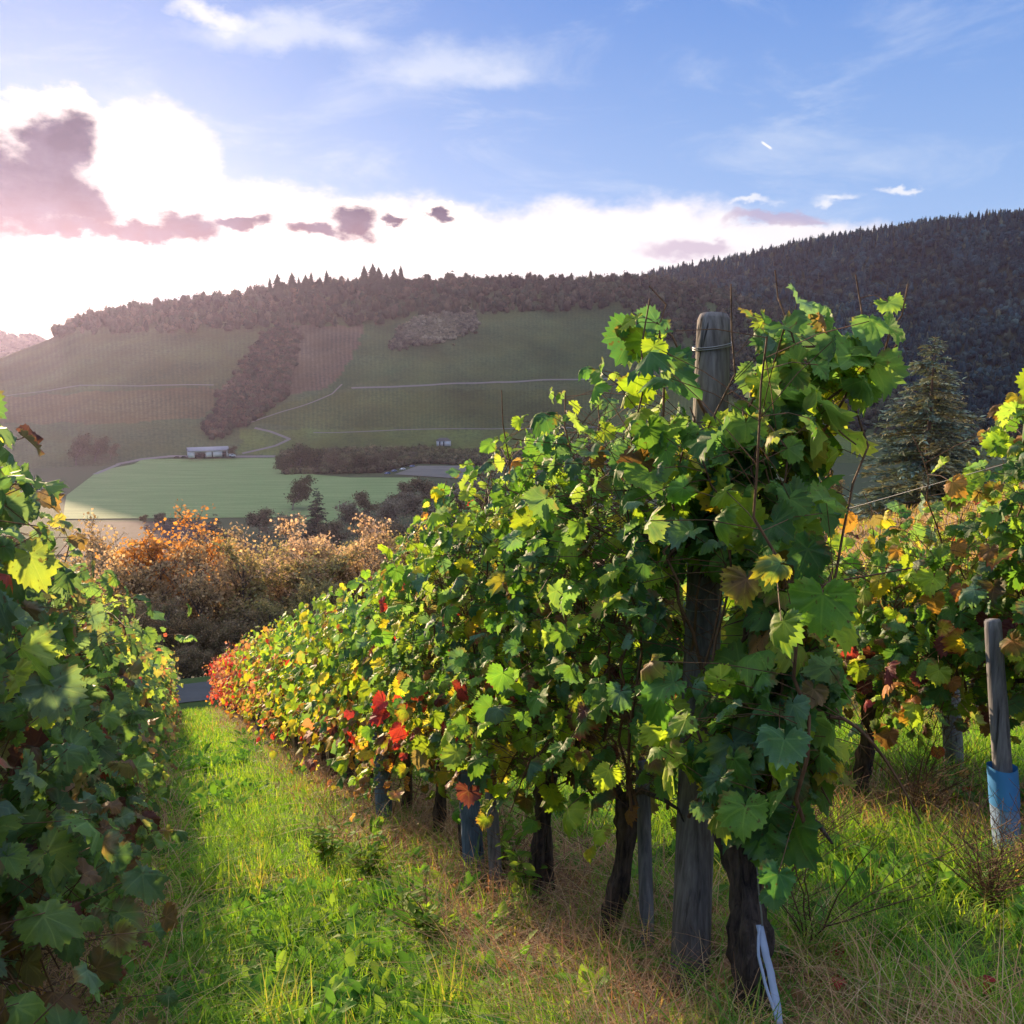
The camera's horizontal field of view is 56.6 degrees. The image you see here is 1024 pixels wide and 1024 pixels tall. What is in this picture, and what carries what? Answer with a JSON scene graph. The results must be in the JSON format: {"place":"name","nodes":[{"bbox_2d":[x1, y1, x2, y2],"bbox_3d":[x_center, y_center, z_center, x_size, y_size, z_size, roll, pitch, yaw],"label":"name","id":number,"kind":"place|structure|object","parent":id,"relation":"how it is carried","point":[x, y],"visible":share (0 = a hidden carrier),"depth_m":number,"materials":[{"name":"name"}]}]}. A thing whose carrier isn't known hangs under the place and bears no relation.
{"place":"outdoors","nodes":[
{"label":"outdoors","id":0,"kind":"place"},
{"bbox_2d":[0,340,32,351],"bbox_3d":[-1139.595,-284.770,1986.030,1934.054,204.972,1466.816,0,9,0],"label":"hill","id":1,"kind":"structure","parent":0,"point":[6,343],"depth_m":2139.55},
{"bbox_2d":[0,330,47,357],"bbox_3d":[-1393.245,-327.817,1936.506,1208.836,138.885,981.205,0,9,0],"label":"woodland","id":2,"kind":"object","parent":1,"relation":"on","point":[22,339],"visible":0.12,"depth_m":2159.69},
{"bbox_2d":[58,521,275,558],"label":"field","id":3,"kind":"structure","parent":0,"point":[132,529],"depth_m":450.62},
{"bbox_2d":[94,455,274,473],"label":"path","id":4,"kind":"structure","parent":0,"point":[108,468],"depth_m":766.50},
{"bbox_2d":[176,681,214,702],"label":"road","id":5,"kind":"structure","parent":0,"point":[198,691],"depth_m":35.69,"materials":[{"name":"asphalt"}]},
{"bbox_2d":[64,458,377,518],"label":"field","id":6,"kind":"structure","parent":0,"point":[236,488],"depth_m":599.29,"materials":[{"name":"plant"}]},
{"bbox_2d":[296,478,416,523],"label":"field","id":7,"kind":"structure","parent":0,"point":[380,489],"depth_m":586.66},
{"bbox_2d":[396,466,473,478],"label":"field","id":8,"kind":"structure","parent":0,"point":[435,471],"depth_m":696.09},
{"bbox_2d":[351,378,616,388],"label":"path","id":9,"kind":"structure","parent":0,"point":[468,383],"depth_m":946.84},
{"bbox_2d":[0,282,1006,468],"bbox_3d":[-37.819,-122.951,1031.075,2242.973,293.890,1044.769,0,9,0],"label":"hill","id":10,"kind":"structure","parent":0,"point":[166,417],"depth_m":926.89,"materials":[{"name":"plant"}]},
{"bbox_2d":[65,431,94,464],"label":"valley tree","id":11,"kind":"object","parent":10,"relation":"on","point":[81,442],"visible":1,"depth_m":737.55,"materials":[{"name":"brown plant"}]},
{"bbox_2d":[89,436,111,461],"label":"valley tree","id":12,"kind":"object","parent":10,"relation":"on","point":[100,446],"visible":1,"depth_m":748.24,"materials":[{"name":"brown plant"}]},
{"bbox_2d":[186,446,228,457],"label":"farm shed","id":13,"kind":"structure","parent":10,"relation":"on","point":[214,451],"depth_m":772.30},
{"bbox_2d":[200,320,304,439],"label":"scrub","id":14,"kind":"object","parent":10,"relation":"on","point":[258,386],"visible":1,"depth_m":916.01,"materials":[{"name":"plant"}]},
{"bbox_2d":[388,306,480,350],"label":"scrub","id":15,"kind":"object","parent":10,"relation":"on","point":[437,328],"visible":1,"depth_m":1063.55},
{"bbox_2d":[279,444,609,474],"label":"undergrowth","id":16,"kind":"object","parent":10,"relation":"on","point":[439,454],"visible":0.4,"depth_m":756.67,"materials":[{"name":"plant"}]},
{"bbox_2d":[50,270,1022,445],"bbox_3d":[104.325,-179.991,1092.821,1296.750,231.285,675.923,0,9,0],"label":"woodland","id":17,"kind":"object","parent":10,"relation":"on","point":[200,308],"visible":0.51,"depth_m":1125.69,"materials":[{"name":"plant"}]},
{"bbox_2d":[0,0,1023,339],"label":"sky","id":18,"kind":"structure","parent":0,"point":[150,149],"materials":[{"name":"blue"}]},
{"bbox_2d":[1,463,1023,1023],"bbox_3d":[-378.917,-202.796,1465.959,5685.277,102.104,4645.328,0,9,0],"label":"ground","id":19,"kind":"structure","parent":0,"point":[73,477],"depth_m":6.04,"materials":[{"name":"green plant"}]},
{"bbox_2d":[0,390,169,1023],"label":"grape vine","id":20,"kind":"object","parent":19,"relation":"on","point":[31,685],"visible":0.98,"depth_m":1.92,"materials":[{"name":"green plant"}]},
{"bbox_2d":[0,425,178,1023],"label":"grape vine","id":21,"kind":"object","parent":19,"relation":"on","point":[66,580],"visible":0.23,"depth_m":2.69,"materials":[{"name":"green plant"}]},
{"bbox_2d":[2,513,196,960],"bbox_3d":[-1.891,0.976,3.766,1.255,1.927,1.605,-3,10,-20],"label":"grape vine","id":22,"kind":"object","parent":19,"relation":"on","point":[147,823],"visible":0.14,"depth_m":3.81,"materials":[{"name":"green plant"}]},
{"bbox_2d":[57,508,149,580],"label":"autumn tree","id":23,"kind":"object","parent":19,"relation":"on","point":[93,544],"visible":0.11,"depth_m":59.28,"materials":[{"name":"orange plant"}]},
{"bbox_2d":[48,535,167,833],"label":"grape vine","id":24,"kind":"object","parent":19,"relation":"on","point":[90,591],"depth_m":4.62,"materials":[{"name":"green plant"}]},
{"bbox_2d":[57,568,176,813],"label":"grape vine","id":25,"kind":"object","parent":19,"relation":"on","point":[143,725],"visible":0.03,"depth_m":5.73,"materials":[{"name":"green plant"}]},
{"bbox_2d":[83,605,170,813],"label":"grape vine","id":26,"kind":"object","parent":19,"relation":"on","point":[155,719],"depth_m":6.84,"materials":[{"name":"green plant"}]},
{"bbox_2d":[109,617,175,785],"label":"grape vine","id":27,"kind":"object","parent":19,"relation":"on","point":[159,693],"visible":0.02,"depth_m":8.88,"materials":[{"name":"green plant"}]},
{"bbox_2d":[87,543,207,628],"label":"autumn tree","id":28,"kind":"object","parent":19,"relation":"on","point":[98,566],"visible":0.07,"depth_m":52.89,"materials":[{"name":"orange plant"}]},
{"bbox_2d":[119,605,176,785],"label":"grape vine","id":29,"kind":"object","parent":19,"relation":"on","point":[145,703],"visible":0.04,"depth_m":7.83,"materials":[{"name":"green plant"}]},
{"bbox_2d":[121,616,179,756],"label":"grape vine","id":30,"kind":"object","parent":19,"relation":"on","point":[168,709],"visible":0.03,"depth_m":10.30,"materials":[{"name":"green plant"}]},
{"bbox_2d":[118,593,186,658],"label":"autumn tree","id":31,"kind":"object","parent":19,"relation":"on","point":[169,610],"visible":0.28,"depth_m":42.75,"materials":[{"name":"brown plant"}]},
{"bbox_2d":[101,528,221,645],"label":"autumn tree","id":32,"kind":"object","parent":19,"relation":"on","point":[156,589],"visible":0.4,"depth_m":46.17,"materials":[{"name":"orange plant"}]},
{"bbox_2d":[136,603,187,664],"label":"autumn tree","id":33,"kind":"object","parent":19,"relation":"on","point":[179,626],"visible":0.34,"depth_m":43.20,"materials":[{"name":"brown plant"}]},
{"bbox_2d":[95,499,245,678],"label":"autumn tree","id":34,"kind":"object","parent":19,"relation":"on","point":[158,546],"visible":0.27,"depth_m":48.88,"materials":[{"name":"orange plant"}]},
{"bbox_2d":[172,644,202,678],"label":"autumn tree","id":35,"kind":"object","parent":19,"relation":"on","point":[181,663],"visible":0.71,"depth_m":40.77,"materials":[{"name":"brown plant"}]},
{"bbox_2d":[171,616,219,677],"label":"autumn tree","id":36,"kind":"object","parent":19,"relation":"on","point":[202,635],"visible":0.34,"depth_m":43.33,"materials":[{"name":"brown plant"}]},
{"bbox_2d":[181,643,214,676],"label":"autumn tree","id":37,"kind":"object","parent":19,"relation":"on","point":[205,658],"visible":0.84,"depth_m":40.76,"materials":[{"name":"brown plant"}]},
{"bbox_2d":[188,614,232,667],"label":"autumn tree","id":38,"kind":"object","parent":19,"relation":"on","point":[212,646],"visible":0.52,"depth_m":42.93,"materials":[{"name":"brown plant"}]},
{"bbox_2d":[158,545,272,643],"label":"autumn tree","id":39,"kind":"object","parent":19,"relation":"on","point":[206,597],"visible":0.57,"depth_m":45.89,"materials":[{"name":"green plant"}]},
{"bbox_2d":[187,536,283,632],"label":"autumn tree","id":40,"kind":"object","parent":19,"relation":"on","point":[219,561],"visible":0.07,"depth_m":51.41,"materials":[{"name":"orange plant"}]},
{"bbox_2d":[229,636,256,719],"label":"grape vine","id":41,"kind":"object","parent":19,"relation":"on","point":[239,699],"visible":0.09,"depth_m":17.21,"materials":[{"name":"yellow plant"}]},
{"bbox_2d":[211,607,278,649],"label":"autumn tree","id":42,"kind":"object","parent":19,"relation":"on","point":[230,634],"visible":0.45,"depth_m":42.50,"materials":[{"name":"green plant"}]},
{"bbox_2d":[244,506,275,537],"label":"valley tree","id":43,"kind":"object","parent":19,"relation":"on","point":[253,520],"visible":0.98,"depth_m":432.16,"materials":[{"name":"brown plant"}]},
{"bbox_2d":[234,628,288,735],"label":"grape vine","id":44,"kind":"object","parent":19,"relation":"on","point":[250,678],"visible":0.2,"depth_m":14.26,"materials":[{"name":"yellow plant"}]},
{"bbox_2d":[237,622,286,732],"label":"grape vine","id":45,"kind":"object","parent":19,"relation":"on","point":[243,697],"visible":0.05,"depth_m":15.56,"materials":[{"name":"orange plant"}]},
{"bbox_2d":[216,522,315,616],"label":"autumn tree","id":46,"kind":"object","parent":19,"relation":"on","point":[233,534],"visible":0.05,"depth_m":55.69,"materials":[{"name":"orange plant"}]},
{"bbox_2d":[239,615,294,726],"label":"grape vine","id":47,"kind":"object","parent":19,"relation":"on","point":[255,658],"visible":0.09,"depth_m":13.31,"materials":[{"name":"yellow plant"}]},
{"bbox_2d":[248,615,307,748],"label":"grape vine","id":48,"kind":"object","parent":19,"relation":"on","point":[259,695],"visible":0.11,"depth_m":12.61,"materials":[{"name":"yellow plant"}]},
{"bbox_2d":[247,601,313,748],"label":"grape vine","id":49,"kind":"object","parent":19,"relation":"on","point":[264,653],"visible":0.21,"depth_m":11.54,"materials":[{"name":"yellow plant"}]},
{"bbox_2d":[203,532,366,634],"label":"autumn tree","id":50,"kind":"object","parent":19,"relation":"on","point":[336,564],"visible":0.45,"depth_m":46.85,"materials":[{"name":"orange plant"}]},
{"bbox_2d":[251,596,320,643],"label":"autumn tree","id":51,"kind":"object","parent":19,"relation":"on","point":[269,610],"visible":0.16,"depth_m":43.49,"materials":[{"name":"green plant"}]},
{"bbox_2d":[256,594,330,757],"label":"grape vine","id":52,"kind":"object","parent":19,"relation":"on","point":[279,697],"visible":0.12,"depth_m":10.72,"materials":[{"name":"green plant"}]},
{"bbox_2d":[257,534,341,623],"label":"autumn tree","id":53,"kind":"object","parent":19,"relation":"on","point":[294,553],"visible":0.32,"depth_m":47.15,"materials":[{"name":"orange plant"}]},
{"bbox_2d":[283,473,317,509],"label":"valley tree","id":54,"kind":"object","parent":19,"relation":"on","point":[301,488],"visible":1,"depth_m":516.69,"materials":[{"name":"brown plant"}]},
{"bbox_2d":[288,442,313,467],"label":"valley tree","id":55,"kind":"object","parent":19,"relation":"on","point":[297,454],"visible":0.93,"depth_m":692.63,"materials":[{"name":"brown plant"}]},
{"bbox_2d":[269,583,351,776],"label":"grape vine","id":56,"kind":"object","parent":19,"relation":"on","point":[302,695],"visible":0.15,"depth_m":9.00,"materials":[{"name":"green plant"}]},
{"bbox_2d":[274,596,347,767],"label":"grape vine","id":57,"kind":"object","parent":19,"relation":"on","point":[291,688],"visible":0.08,"depth_m":9.81,"materials":[{"name":"green plant"}]},
{"bbox_2d":[301,447,327,467],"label":"valley tree","id":58,"kind":"object","parent":19,"relation":"on","point":[313,459],"visible":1,"depth_m":688.96,"materials":[{"name":"brown plant"}]},
{"bbox_2d":[299,488,334,539],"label":"fir tree","id":59,"kind":"object","parent":19,"relation":"on","point":[314,521],"visible":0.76,"depth_m":434.43,"materials":[{"name":"green plant"}]},
{"bbox_2d":[291,576,348,622],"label":"autumn tree","id":60,"kind":"object","parent":19,"relation":"on","point":[311,595],"visible":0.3,"depth_m":44.50,"materials":[{"name":"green plant"}]},
{"bbox_2d":[279,577,369,786],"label":"grape vine","id":61,"kind":"object","parent":19,"relation":"on","point":[296,625],"visible":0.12,"depth_m":7.91,"materials":[{"name":"green plant"}]},
{"bbox_2d":[294,796,359,867],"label":"weed plant","id":62,"kind":"object","parent":19,"relation":"on","point":[319,845],"visible":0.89,"depth_m":5.01,"materials":[{"name":"green plant"}]},
{"bbox_2d":[269,512,391,590],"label":"autumn tree","id":63,"kind":"object","parent":19,"relation":"on","point":[293,525],"visible":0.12,"depth_m":54.00,"materials":[{"name":"orange plant"}]},
{"bbox_2d":[314,518,353,548],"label":"valley tree","id":64,"kind":"object","parent":19,"relation":"on","point":[334,526],"visible":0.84,"depth_m":397.31,"materials":[{"name":"brown plant"}]},
{"bbox_2d":[333,499,375,529],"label":"valley tree","id":65,"kind":"object","parent":19,"relation":"on","point":[349,511],"visible":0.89,"depth_m":441.33,"materials":[{"name":"brown plant"}]},
{"bbox_2d":[306,517,406,616],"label":"autumn tree","id":66,"kind":"object","parent":19,"relation":"on","point":[347,575],"visible":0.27,"depth_m":50.00,"materials":[{"name":"orange plant"}]},
{"bbox_2d":[290,574,423,801],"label":"grape vine","id":67,"kind":"object","parent":19,"relation":"on","point":[327,702],"visible":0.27,"depth_m":7.09,"materials":[{"name":"green plant"}]},
{"bbox_2d":[324,795,399,879],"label":"weed plant","id":68,"kind":"object","parent":19,"relation":"on","point":[373,850],"visible":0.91,"depth_m":4.61,"materials":[{"name":"green plant"}]},
{"bbox_2d":[352,490,382,519],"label":"valley tree","id":69,"kind":"object","parent":19,"relation":"on","point":[361,497],"visible":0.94,"depth_m":478.31,"materials":[{"name":"brown plant"}]},
{"bbox_2d":[369,703,392,828],"bbox_3d":[-0.844,1.699,6.146,0.108,0.932,0.243,-5,10,-29],"label":"vineyard post","id":70,"kind":"object","parent":19,"relation":"on","point":[381,797],"visible":0.2,"depth_m":6.10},
{"bbox_2d":[360,495,407,528],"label":"valley tree","id":71,"kind":"object","parent":19,"relation":"on","point":[390,509],"visible":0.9,"depth_m":443.79,"materials":[{"name":"grey plant"}]},
{"bbox_2d":[306,547,465,816],"bbox_3d":[-0.762,1.184,6.367,1.263,1.918,1.362,1,9,9],"label":"grape vine","id":72,"kind":"object","parent":19,"relation":"on","point":[365,672],"visible":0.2,"depth_m":6.29,"materials":[{"name":"green plant"}]},
{"bbox_2d":[395,490,434,519],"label":"valley tree","id":73,"kind":"object","parent":19,"relation":"on","point":[412,499],"visible":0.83,"depth_m":465.62,"materials":[{"name":"grey plant"}]},
{"bbox_2d":[404,476,436,512],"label":"valley tree","id":74,"kind":"object","parent":19,"relation":"on","point":[424,487],"visible":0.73,"depth_m":505.91,"materials":[{"name":"brown plant"}]},
{"bbox_2d":[336,478,515,836],"bbox_3d":[-0.479,0.867,5.418,1.118,2.279,1.548,-3,10,-20],"label":"grape vine","id":75,"kind":"object","parent":19,"relation":"on","point":[366,730],"visible":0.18,"depth_m":5.36,"materials":[{"name":"green plant"}]},
{"bbox_2d":[388,869,466,949],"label":"weed plant","id":76,"kind":"object","parent":19,"relation":"on","point":[415,912],"visible":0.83,"depth_m":3.47,"materials":[{"name":"green plant"}]},
{"bbox_2d":[355,459,565,867],"bbox_3d":[-0.217,0.794,4.609,1.002,2.115,1.462,0,9,-2],"label":"grape vine","id":77,"kind":"object","parent":19,"relation":"on","point":[411,733],"visible":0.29,"depth_m":4.36,"materials":[{"name":"green plant"}]},
{"bbox_2d":[457,724,484,878],"bbox_3d":[-0.195,1.363,4.447,0.104,0.944,0.234,-4,10,-23],"label":"vineyard post","id":78,"kind":"object","parent":19,"relation":"on","point":[467,816],"visible":0.23,"depth_m":4.41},
{"bbox_2d":[485,725,501,890],"bbox_3d":[-0.087,1.318,4.207,0.060,0.945,0.192,-3,10,-21],"label":"vineyard stake","id":79,"kind":"object","parent":19,"relation":"on","point":[493,855],"visible":0.2,"depth_m":4.19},
{"bbox_2d":[470,789,534,878],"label":"weed plant","id":80,"kind":"object","parent":19,"relation":"on","point":[519,836],"visible":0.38,"depth_m":4.36,"materials":[{"name":"green plant"}]},
{"bbox_2d":[2,696,1023,1023],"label":"dry grass","id":81,"kind":"structure","parent":19,"relation":"on","point":[486,876],"depth_m":3.16,"materials":[{"name":"plant"}]},
{"bbox_2d":[476,807,562,907],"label":"weed plant","id":82,"kind":"object","parent":19,"relation":"on","point":[512,856],"visible":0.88,"depth_m":3.81,"materials":[{"name":"green plant"}]},
{"bbox_2d":[31,706,1023,1023],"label":"fallen leaves","id":83,"kind":"object","parent":19,"relation":"on","point":[793,992],"visible":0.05,"depth_m":3.13,"materials":[{"name":"brown plant"}]},
{"bbox_2d":[392,383,680,907],"bbox_3d":[0.134,0.586,3.768,1.103,2.242,1.513,-3,10,-20],"label":"grape vine","id":84,"kind":"object","parent":19,"relation":"on","point":[459,667],"visible":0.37,"depth_m":3.58,"materials":[{"name":"green plant"}]},
{"bbox_2d":[86,652,1023,1023],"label":"ground weeds","id":85,"kind":"object","parent":19,"relation":"on","point":[338,976],"visible":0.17,"depth_m":3.36,"materials":[{"name":"green plant"}]},
{"bbox_2d":[414,284,842,946],"bbox_3d":[0.337,0.457,3.113,1.114,2.300,1.461,-3,10,-20],"label":"grape vine","id":86,"kind":"object","parent":19,"relation":"on","point":[558,542],"visible":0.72,"depth_m":2.98,"materials":[{"name":"green plant"}]},
{"bbox_2d":[635,759,654,949],"bbox_3d":[0.439,1.194,3.107,0.051,0.768,0.149,-2,9,-13],"label":"vineyard stake","id":87,"kind":"object","parent":19,"relation":"on","point":[645,873],"visible":0.52,"depth_m":3.09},
{"bbox_2d":[670,312,731,993],"bbox_3d":[0.557,0.489,2.802,0.121,2.131,0.427,2,9,13],"label":"vineyard post","id":88,"kind":"object","parent":19,"relation":"on","point":[693,885],"visible":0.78,"depth_m":2.77,"materials":[{"name":"wood"}]},
{"bbox_2d":[633,538,856,698],"bbox_3d":[1.375,0.799,5.495,1.083,1.834,1.762,-3,10,-20],"label":"grape vine","id":89,"kind":"object","parent":19,"relation":"on","point":[684,585],"visible":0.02,"depth_m":5.27,"materials":[{"name":"green plant"}]},
{"bbox_2d":[599,270,921,1022],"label":"grape vine","id":90,"kind":"object","parent":19,"relation":"on","point":[764,757],"visible":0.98,"depth_m":2.38,"materials":[{"name":"green plant"}]},
{"bbox_2d":[756,867,762,925],"bbox_3d":[0.603,0.901,2.395,0.026,0.289,0.126,-5,10,-29],"label":"tie wire","id":91,"kind":"object","parent":90,"relation":"attached to","point":[758,898],"visible":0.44,"depth_m":2.38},
{"bbox_2d":[756,925,782,1023],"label":"binding strap","id":92,"kind":"object","parent":91,"relation":"hanging from","point":[763,944],"visible":0.94,"depth_m":2.31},
{"bbox_2d":[781,770,893,891],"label":"weed plant","id":93,"kind":"object","parent":19,"relation":"on","point":[792,868],"visible":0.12,"depth_m":3.28,"materials":[{"name":"plant"}]},
{"bbox_2d":[799,737,908,842],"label":"weed plant","id":94,"kind":"object","parent":19,"relation":"on","point":[828,820],"visible":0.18,"depth_m":3.81,"materials":[{"name":"plant"}]},
{"bbox_2d":[725,480,1023,801],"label":"grape vine","id":95,"kind":"object","parent":19,"relation":"on","point":[927,582],"visible":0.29,"depth_m":4.13,"materials":[{"name":"green plant"}]},
{"bbox_2d":[771,794,1011,953],"bbox_3d":[1.010,1.068,2.847,0.552,0.634,0.777,-7,11,-37],"label":"weed plant","id":96,"kind":"object","parent":19,"relation":"on","point":[821,906],"visible":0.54,"depth_m":2.80,"materials":[{"name":"plant"}]},
{"bbox_2d":[844,336,1004,521],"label":"spruce tree","id":97,"kind":"object","parent":19,"relation":"on","point":[916,476],"visible":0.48,"depth_m":62.55,"materials":[{"name":"green plant"}]},
{"bbox_2d":[836,696,1015,813],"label":"weed plant","id":98,"kind":"object","parent":19,"relation":"on","point":[923,776],"visible":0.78,"depth_m":4.01,"materials":[{"name":"plant"}]},
{"bbox_2d":[837,368,1023,749],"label":"grape vine","id":99,"kind":"object","parent":19,"relation":"on","point":[1001,551],"visible":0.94,"depth_m":3.75,"materials":[{"name":"green plant"}]},
{"bbox_2d":[881,492,1023,707],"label":"grape vine","id":100,"kind":"object","parent":19,"relation":"on","point":[906,515],"visible":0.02,"depth_m":6.24,"materials":[{"name":"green plant"}]},
{"bbox_2d":[942,689,964,770],"bbox_3d":[2.295,1.107,4.947,0.099,0.726,0.198,-4,10,-26],"label":"vineyard stake","id":101,"kind":"object","parent":19,"relation":"on","point":[959,741],"visible":0.19,"depth_m":4.91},
{"bbox_2d":[905,755,1023,913],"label":"weed plant","id":102,"kind":"object","parent":19,"relation":"on","point":[996,873],"visible":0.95,"depth_m":2.99,"materials":[{"name":"plant"}]},
{"bbox_2d":[984,618,1021,858],"bbox_3d":[1.770,0.868,3.424,0.106,0.960,0.215,-5,10,-30],"label":"sleeved stake","id":103,"kind":"object","parent":19,"relation":"on","point":[1001,768],"visible":0.73,"depth_m":3.40,"materials":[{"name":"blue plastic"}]},
{"bbox_2d":[717,218,1023,431],"bbox_3d":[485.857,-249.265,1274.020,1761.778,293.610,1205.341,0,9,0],"label":"hill","id":104,"kind":"structure","parent":0,"point":[949,299],"depth_m":1175.86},
{"bbox_2d":[632,207,1023,429],"bbox_3d":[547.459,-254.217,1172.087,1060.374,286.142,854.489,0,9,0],"label":"woodland","id":105,"kind":"object","parent":104,"relation":"on","point":[996,232],"visible":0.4,"depth_m":1230.21,"materials":[{"name":"plant"}]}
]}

